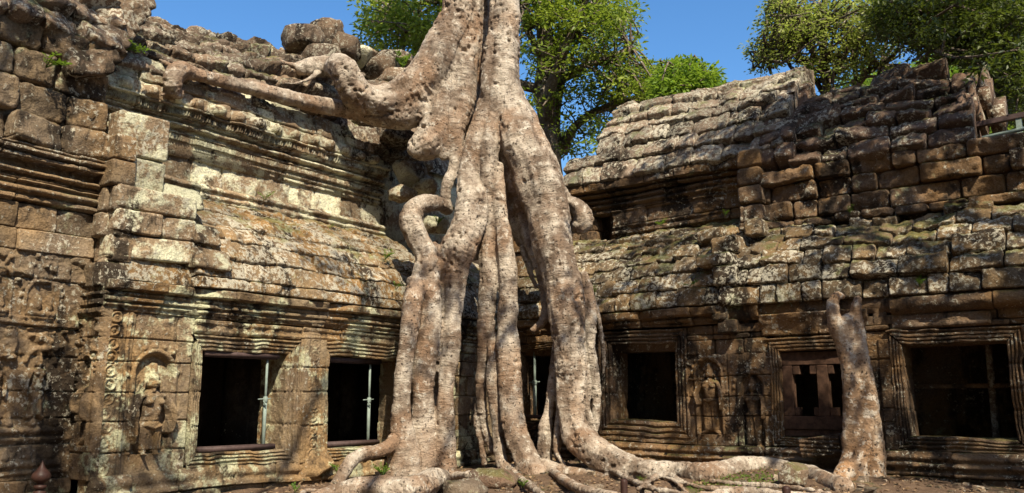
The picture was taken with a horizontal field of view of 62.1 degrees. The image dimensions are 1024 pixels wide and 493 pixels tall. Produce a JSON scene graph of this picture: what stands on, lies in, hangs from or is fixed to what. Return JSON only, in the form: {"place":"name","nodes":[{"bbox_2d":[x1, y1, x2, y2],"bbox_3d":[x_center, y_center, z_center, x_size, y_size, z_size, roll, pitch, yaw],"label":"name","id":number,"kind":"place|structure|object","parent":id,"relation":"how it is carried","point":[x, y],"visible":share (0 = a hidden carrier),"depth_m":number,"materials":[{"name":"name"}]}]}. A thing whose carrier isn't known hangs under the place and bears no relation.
{"place":"outdoors","nodes":[
{"label":"outdoors","id":0,"kind":"place"},
{"bbox_2d":[151,0,922,176],"label":"sky","id":1,"kind":"structure","parent":0,"point":[713,31],"materials":[{"name":"blue"}]},
{"bbox_2d":[222,457,1023,492],"bbox_3d":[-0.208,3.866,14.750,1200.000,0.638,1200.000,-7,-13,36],"label":"ground","id":2,"kind":"structure","parent":0,"point":[891,487],"depth_m":10.51,"materials":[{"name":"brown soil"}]},
{"bbox_2d":[31,460,50,492],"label":"finial post","id":3,"kind":"object","parent":2,"relation":"on","point":[40,475],"visible":1,"depth_m":8.55,"materials":[{"name":"brown wood"}]},
{"bbox_2d":[0,0,155,492],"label":"carved tower","id":4,"kind":"structure","parent":2,"relation":"on","point":[65,158],"depth_m":9.38,"materials":[{"name":"stone"}]},
{"bbox_2d":[43,51,71,67],"bbox_3d":[-5.069,-2.068,9.458,0.272,0.139,0.396,0,-10,-1],"label":"fern","id":5,"kind":"object","parent":4,"relation":"attached to","point":[58,61],"visible":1,"depth_m":9.47,"materials":[{"name":"green plant"}]},
{"bbox_2d":[125,36,149,52],"bbox_3d":[-4.796,-2.589,10.666,0.410,0.328,0.544,-7,-13,36],"label":"fern","id":6,"kind":"object","parent":4,"relation":"on","point":[137,48],"visible":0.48,"depth_m":10.71,"materials":[{"name":"green plant"}]},
{"bbox_2d":[69,16,498,492],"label":"stone gallery","id":7,"kind":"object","parent":2,"relation":"on","point":[226,256],"visible":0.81,"depth_m":11.70,"materials":[{"name":"stone"}]},
{"bbox_2d":[196,351,279,452],"bbox_3d":[-3.472,1.968,10.796,0.120,1.239,1.120,-7,-13,36],"label":"window prop","id":8,"kind":"object","parent":7,"relation":"on","point":[263,445],"depth_m":10.88,"materials":[{"name":"grey paint"}]},
{"bbox_2d":[183,334,305,467],"bbox_3d":[-3.565,2.002,10.961,0.626,1.742,1.748,-7,-13,36],"label":"window frame","id":9,"kind":"structure","parent":7,"relation":"in","point":[284,385],"depth_m":11.21,"materials":[{"name":"stone"}]},
{"bbox_2d":[256,191,273,199],"bbox_3d":[-3.648,-0.750,12.623,0.279,0.137,0.199,-3,-11,15],"label":"weed","id":10,"kind":"object","parent":7,"relation":"on","point":[266,195],"visible":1,"depth_m":12.59,"materials":[{"name":"plant"}]},
{"bbox_2d":[301,43,342,57],"bbox_3d":[-3.365,-3.311,15.174,0.976,0.425,0.862,-7,-13,36],"label":"boulder","id":11,"kind":"object","parent":7,"relation":"on","point":[316,49],"visible":0.38,"depth_m":14.82,"materials":[{"name":"grey stone"}]},
{"bbox_2d":[281,23,324,53],"bbox_3d":[-3.744,-3.658,15.171,0.639,0.591,0.880,7,-13,-35],"label":"boulder","id":12,"kind":"object","parent":11,"relation":"on","point":[296,38],"visible":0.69,"depth_m":14.89,"materials":[{"name":"brown stone"}]},
{"bbox_2d":[310,17,344,43],"bbox_3d":[-3.453,-3.751,15.715,0.713,0.894,0.683,2,-10,-11],"label":"boulder","id":13,"kind":"object","parent":7,"relation":"on","point":[330,27],"visible":0.34,"depth_m":15.48,"materials":[{"name":"brown stone"}]},
{"bbox_2d":[332,31,360,61],"bbox_3d":[-3.161,-3.749,15.837,0.623,0.563,0.706,-4,-11,22],"label":"boulder","id":14,"kind":"object","parent":7,"relation":"on","point":[348,45],"visible":0.54,"depth_m":15.61,"materials":[{"name":"brown stone"}]},
{"bbox_2d":[327,357,381,447],"bbox_3d":[-2.332,2.262,12.370,0.120,1.259,1.050,-7,-13,36],"label":"window prop","id":15,"kind":"object","parent":7,"relation":"on","point":[368,440],"depth_m":12.48,"materials":[{"name":"grey paint"}]},
{"bbox_2d":[356,44,377,71],"bbox_3d":[-2.845,-3.592,16.122,0.604,0.476,0.681,7,-12,-34],"label":"boulder","id":16,"kind":"object","parent":7,"relation":"on","point":[367,53],"visible":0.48,"depth_m":15.92,"materials":[{"name":"beige stone"}]},
{"bbox_2d":[323,341,411,459],"bbox_3d":[-2.302,2.286,12.586,0.639,1.690,1.905,-7,-13,36],"label":"window frame","id":17,"kind":"structure","parent":7,"relation":"in","point":[334,348],"depth_m":12.67,"materials":[{"name":"stone"}]},
{"bbox_2d":[361,52,398,79],"bbox_3d":[-2.548,-3.396,16.294,0.679,0.599,0.742,-7,-13,36],"label":"stone block","id":18,"kind":"object","parent":7,"relation":"on","point":[375,66],"depth_m":16.02,"materials":[{"name":"brown stone"}]},
{"bbox_2d":[374,67,404,81],"bbox_3d":[-2.172,-3.139,16.396,1.043,0.505,1.032,-7,-13,36],"label":"boulder","id":19,"kind":"object","parent":7,"relation":"on","point":[389,74],"visible":0.28,"depth_m":15.93,"materials":[{"name":"brown stone"}]},
{"bbox_2d":[394,49,413,67],"bbox_3d":[-2.071,-3.569,16.232,0.355,0.420,0.407,-7,-13,36],"label":"grass tuft","id":20,"kind":"object","parent":19,"relation":"on","point":[404,60],"visible":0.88,"depth_m":16.20,"materials":[{"name":"green plant"}]},
{"bbox_2d":[384,248,394,259],"bbox_3d":[-1.897,0.107,13.165,0.248,0.197,0.269,4,-11,-19],"label":"weed","id":21,"kind":"object","parent":7,"relation":"on","point":[390,252],"visible":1,"depth_m":13.18,"materials":[{"name":"green plant"}]},
{"bbox_2d":[379,49,412,67],"bbox_3d":[-2.319,-3.716,16.949,0.757,0.324,0.616,-3,-11,16],"label":"stone block","id":22,"kind":"object","parent":7,"relation":"on","point":[394,53],"depth_m":16.70,"materials":[{"name":"grey stone"}]},
{"bbox_2d":[379,128,414,150],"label":"stone block","id":23,"kind":"structure","parent":7,"relation":"on","point":[396,139],"depth_m":14.59,"materials":[{"name":"brown stone"}]},
{"bbox_2d":[387,184,418,203],"bbox_3d":[-1.863,-0.898,14.386,0.509,0.300,0.452,-7,-13,36],"label":"stone block","id":24,"kind":"object","parent":7,"relation":"on","point":[400,193],"depth_m":14.24,"materials":[{"name":"beige stone"}]},
{"bbox_2d":[412,175,437,194],"bbox_3d":[-1.581,-1.059,14.872,0.479,0.378,0.498,-7,-13,36],"label":"stone block","id":25,"kind":"object","parent":7,"relation":"on","point":[426,184],"depth_m":14.73,"materials":[{"name":"beige stone"}]},
{"bbox_2d":[392,159,427,188],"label":"stone block","id":26,"kind":"structure","parent":25,"relation":"on","point":[409,173],"depth_m":14.61,"materials":[{"name":"beige stone"}]},
{"bbox_2d":[423,214,447,233],"bbox_3d":[-1.318,-0.390,14.378,0.395,0.374,0.388,-7,-13,36],"label":"boulder","id":27,"kind":"object","parent":7,"relation":"on","point":[431,225],"visible":0.9,"depth_m":14.25,"materials":[{"name":"beige stone"}]},
{"bbox_2d":[291,482,299,491],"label":"weed","id":28,"kind":"object","parent":2,"relation":"on","point":[294,487],"visible":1,"depth_m":10.15,"materials":[{"name":"green plant"}]},
{"bbox_2d":[288,445,335,481],"bbox_3d":[-2.712,2.872,11.438,0.342,0.554,0.635,-7,-13,36],"label":"leaning slab","id":29,"kind":"object","parent":2,"relation":"on","point":[315,465],"depth_m":11.39,"materials":[{"name":"stone"}]},
{"bbox_2d":[329,463,338,471],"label":"weed","id":30,"kind":"object","parent":2,"relation":"on","point":[333,466],"visible":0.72,"depth_m":11.38,"materials":[{"name":"green plant"}]},
{"bbox_2d":[373,462,390,474],"bbox_3d":[-1.754,2.993,11.414,0.233,0.216,0.286,-1,-10,7],"label":"weed","id":31,"kind":"object","parent":2,"relation":"on","point":[382,470],"visible":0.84,"depth_m":11.41,"materials":[{"name":"green plant"}]},
{"bbox_2d":[442,478,488,492],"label":"rock","id":32,"kind":"object","parent":2,"relation":"on","point":[472,485],"visible":1,"depth_m":9.88,"materials":[{"name":"beige stone"}]},
{"bbox_2d":[466,468,518,488],"bbox_3d":[-0.222,2.931,10.696,0.669,0.276,0.522,-7,-13,36],"label":"rock","id":33,"kind":"object","parent":2,"relation":"on","point":[496,478],"visible":0.69,"depth_m":10.51,"materials":[{"name":"brown stone"}]},
{"bbox_2d":[159,0,853,492],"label":"strangler fig","id":34,"kind":"object","parent":2,"relation":"on","point":[453,94],"visible":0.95,"depth_m":12.97,"materials":[{"name":"brown plant"}]},
{"bbox_2d":[347,0,668,174],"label":"broadleaf tree","id":35,"kind":"object","parent":2,"relation":"on","point":[556,68],"visible":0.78,"depth_m":22.98,"materials":[{"name":"green plant"}]},
{"bbox_2d":[517,478,527,487],"bbox_3d":[0.125,2.792,10.042,0.156,0.125,0.181,-7,-13,36],"label":"weed","id":36,"kind":"object","parent":2,"relation":"on","point":[524,483],"visible":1,"depth_m":10.04,"materials":[{"name":"green plant"}]},
{"bbox_2d":[620,479,627,492],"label":"short post","id":37,"kind":"object","parent":2,"relation":"on","point":[623,485],"visible":1,"depth_m":8.17,"materials":[{"name":"brown wood"}]},
{"bbox_2d":[250,458,1019,492],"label":"stone chips","id":38,"kind":"object","parent":2,"relation":"on","point":[860,486],"visible":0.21,"depth_m":10.28,"materials":[{"name":"brown stone"}]},
{"bbox_2d":[643,53,728,98],"bbox_3d":[3.963,0.069,18.455,2.007,10.012,3.423,-2,-10,10],"label":"young tree","id":39,"kind":"object","parent":2,"relation":"on","point":[687,74],"visible":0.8,"depth_m":18.18,"materials":[{"name":"green plant"}]},
{"bbox_2d":[686,467,779,491],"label":"ground cover","id":40,"kind":"object","parent":2,"relation":"on","point":[750,479],"visible":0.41,"depth_m":10.63,"materials":[{"name":"brown plant"}]},
{"bbox_2d":[496,57,1023,488],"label":"stone gallery","id":41,"kind":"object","parent":2,"relation":"on","point":[916,170],"visible":0.74,"depth_m":12.64,"materials":[{"name":"brown stone"}]},
{"bbox_2d":[520,341,555,429],"bbox_3d":[0.567,2.416,14.763,0.964,1.498,0.634,-7,-13,36],"label":"window frame","id":42,"kind":"structure","parent":41,"relation":"in","point":[527,361],"depth_m":14.87,"materials":[{"name":"brown stone"}]},
{"bbox_2d":[525,356,552,418],"bbox_3d":[0.466,2.378,14.661,0.620,1.151,0.140,-7,-13,36],"label":"window prop","id":43,"kind":"object","parent":41,"relation":"on","point":[534,382],"depth_m":14.66,"materials":[{"name":"grey paint"}]},
{"bbox_2d":[598,327,694,444],"bbox_3d":[2.207,2.224,13.562,1.775,1.782,0.629,-7,-13,36],"label":"window frame","id":44,"kind":"structure","parent":41,"relation":"in","point":[614,381],"depth_m":13.42,"materials":[{"name":"brown stone"}]},
{"bbox_2d":[764,335,836,445],"bbox_3d":[4.373,2.025,11.956,1.434,1.555,0.626,-7,-13,36],"label":"window frame","id":45,"kind":"structure","parent":41,"relation":"in","point":[823,342],"depth_m":12.03,"materials":[{"name":"brown stone"}]},
{"bbox_2d":[781,351,842,436],"bbox_3d":[4.308,2.061,11.879,1.030,1.170,0.165,-7,-13,36],"label":"window panel","id":46,"kind":"object","parent":41,"relation":"on","point":[827,419],"visible":0.82,"depth_m":11.87,"materials":[{"name":"brown stone"}]},
{"bbox_2d":[798,433,841,457],"bbox_3d":[4.129,2.651,11.308,0.562,0.330,0.308,-7,-13,36],"label":"fallen block","id":47,"kind":"object","parent":41,"relation":"on","point":[821,445],"depth_m":11.20,"materials":[{"name":"brown stone"}]},
{"bbox_2d":[916,274,924,286],"bbox_3d":[5.286,0.435,11.009,0.144,0.181,0.229,-7,-13,36],"label":"fern","id":48,"kind":"object","parent":41,"relation":"attached to","point":[919,280],"visible":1,"depth_m":11.02,"materials":[{"name":"green plant"}]},
{"bbox_2d":[886,325,1023,453],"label":"window frame","id":49,"kind":"structure","parent":41,"relation":"in","point":[900,355],"depth_m":10.80,"materials":[{"name":"brown stone"}]},
{"bbox_2d":[975,112,1023,136],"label":"steel brace","id":50,"kind":"object","parent":41,"relation":"on","point":[1018,117],"visible":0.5,"depth_m":11.99,"materials":[{"name":"grey paint"}]},
{"bbox_2d":[782,486,790,492],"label":"short post","id":51,"kind":"object","parent":2,"relation":"on","point":[786,489],"visible":1,"depth_m":8.18,"materials":[{"name":"brown wood"}]},
{"bbox_2d":[778,462,808,484],"bbox_3d":[3.379,2.719,10.186,0.345,0.264,0.315,-7,-13,36],"label":"stone block","id":52,"kind":"object","parent":2,"relation":"on","point":[793,473],"depth_m":10.10,"materials":[{"name":"grey stone"}]},
{"bbox_2d":[737,0,912,95],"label":"broadleaf tree","id":53,"kind":"object","parent":2,"relation":"on","point":[794,29],"visible":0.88,"depth_m":16.50,"materials":[{"name":"green plant"}]},
{"bbox_2d":[826,291,886,480],"bbox_3d":[4.353,1.872,10.794,0.965,2.646,0.639,8,-13,-39],"label":"root stump","id":54,"kind":"object","parent":2,"relation":"on","point":[863,447],"visible":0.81,"depth_m":10.82,"materials":[{"name":"brown plant"}]},
{"bbox_2d":[835,53,1023,133],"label":"broadleaf tree","id":55,"kind":"object","parent":2,"relation":"on","point":[867,81],"visible":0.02,"depth_m":28.06,"materials":[{"name":"green plant"}]},
{"bbox_2d":[855,0,1023,128],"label":"broadleaf tree","id":56,"kind":"object","parent":2,"relation":"on","point":[974,36],"visible":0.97,"depth_m":13.73,"materials":[{"name":"green plant"}]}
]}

